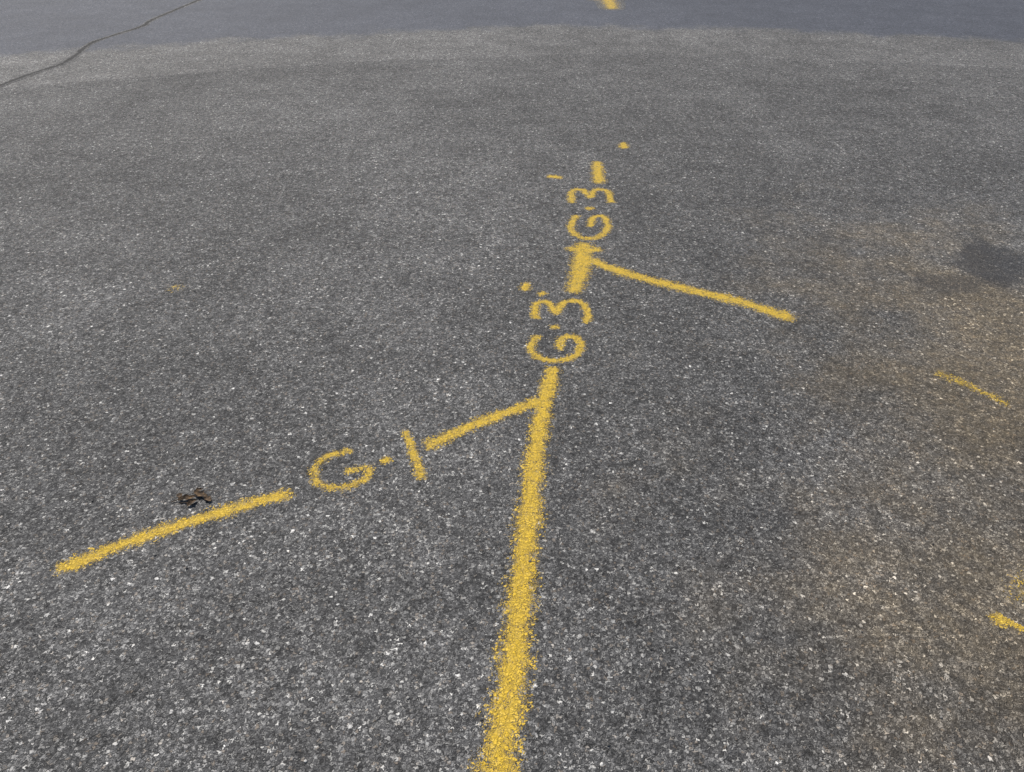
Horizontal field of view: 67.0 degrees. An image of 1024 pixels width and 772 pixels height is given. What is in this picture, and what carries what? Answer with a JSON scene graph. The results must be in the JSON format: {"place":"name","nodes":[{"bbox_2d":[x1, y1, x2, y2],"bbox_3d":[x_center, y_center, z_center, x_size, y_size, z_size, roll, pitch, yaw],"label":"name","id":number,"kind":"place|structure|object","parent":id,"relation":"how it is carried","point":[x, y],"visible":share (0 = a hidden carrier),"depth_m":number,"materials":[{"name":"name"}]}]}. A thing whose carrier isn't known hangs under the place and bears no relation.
{"place":"outdoors","nodes":[
{"label":"outdoors","id":0,"kind":"place"},
{"bbox_2d":[0,54,1023,771],"bbox_3d":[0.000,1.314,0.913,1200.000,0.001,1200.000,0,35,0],"label":"asphalt ground","id":1,"kind":"structure","parent":0,"point":[830,218],"depth_m":2.69,"materials":[{"name":"grey asphalt"}]},
{"bbox_2d":[46,484,300,579],"bbox_3d":[-0.953,0.403,2.224,0.716,0.001,0.149,-17,38,-23],"label":"painted line","id":2,"kind":"object","parent":1,"relation":"on","point":[82,560],"visible":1,"depth_m":2.22,"materials":[{"name":"yellow paint"}]},
{"bbox_2d":[153,278,198,297],"bbox_3d":[-1.486,-0.435,3.430,0.228,0.001,0.222,0,35,0],"label":"paint spatter","id":3,"kind":"object","parent":1,"relation":"on","point":[178,288],"visible":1,"depth_m":3.42,"materials":[{"name":"yellow paint"}]},
{"bbox_2d":[171,488,213,505],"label":"dead leaves","id":4,"kind":"object","parent":1,"relation":"on","point":[197,492],"visible":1,"depth_m":2.31,"materials":[{"name":"brown plant"}]},
{"bbox_2d":[301,427,432,495],"bbox_3d":[-0.466,0.252,2.441,0.404,0.002,0.314,-12,37,-17],"label":"painted text","id":5,"kind":"object","parent":1,"relation":"on","point":[362,475],"visible":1,"depth_m":2.43,"materials":[{"name":"yellow paint"}]},
{"bbox_2d":[417,364,565,771],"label":"painted line","id":6,"kind":"object","parent":1,"relation":"on","point":[506,706],"visible":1,"depth_m":2.03,"materials":[{"name":"yellow paint"}]},
{"bbox_2d":[0,77,1019,762],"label":"loose grit","id":7,"kind":"object","parent":1,"relation":"on","point":[496,469],"visible":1,"depth_m":2.20,"materials":[{"name":"grey gravel"}]},
{"bbox_2d":[514,280,597,365],"bbox_3d":[0.182,-0.275,3.199,0.360,0.002,0.720,0,35,0],"label":"painted text","id":8,"kind":"object","parent":1,"relation":"on","point":[562,342],"visible":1,"depth_m":3.15,"materials":[{"name":"yellow paint"}]},
{"bbox_2d":[542,141,632,242],"bbox_3d":[0.413,-1.186,4.510,0.521,0.002,1.685,6,35,9],"label":"painted text","id":9,"kind":"object","parent":1,"relation":"on","point":[598,174],"visible":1,"depth_m":4.29,"materials":[{"name":"yellow paint"}]},
{"bbox_2d":[559,240,802,323],"bbox_3d":[0.614,-0.411,3.395,1.242,0.001,0.576,27,43,33],"label":"painted line","id":10,"kind":"object","parent":1,"relation":"on","point":[585,265],"visible":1,"depth_m":3.47,"materials":[{"name":"yellow paint"}]},
{"bbox_2d":[921,365,1020,409],"bbox_3d":[1.645,0.006,2.795,0.186,0.001,0.373,-20,39,-26],"label":"painted line","id":11,"kind":"object","parent":1,"relation":"on","point":[948,377],"visible":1,"depth_m":2.81,"materials":[{"name":"yellow paint"}]},
{"bbox_2d":[975,547,1023,625],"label":"paint spatter","id":12,"kind":"object","parent":1,"relation":"on","point":[999,579],"visible":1,"depth_m":2.05,"materials":[{"name":"yellow paint"}]},
{"bbox_2d":[982,606,1023,637],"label":"painted line","id":13,"kind":"object","parent":1,"relation":"on","point":[995,619],"visible":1,"depth_m":1.94,"materials":[{"name":"yellow paint"}]},
{"bbox_2d":[0,0,1023,87],"bbox_3d":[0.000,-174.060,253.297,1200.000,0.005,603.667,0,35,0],"label":"road","id":14,"kind":"structure","parent":0,"point":[202,36],"depth_m":8.17,"materials":[{"name":"grey asphalt"}]},
{"bbox_2d":[0,0,201,87],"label":"pavement crack","id":15,"kind":"object","parent":14,"relation":"on","point":[78,52],"visible":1,"depth_m":7.47,"materials":[{"name":"asphalt"}]},
{"bbox_2d":[588,0,625,9],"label":"painted line","id":16,"kind":"object","parent":14,"relation":"on","point":[611,4],"visible":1,"depth_m":9.63,"materials":[{"name":"yellow paint"}]}
]}

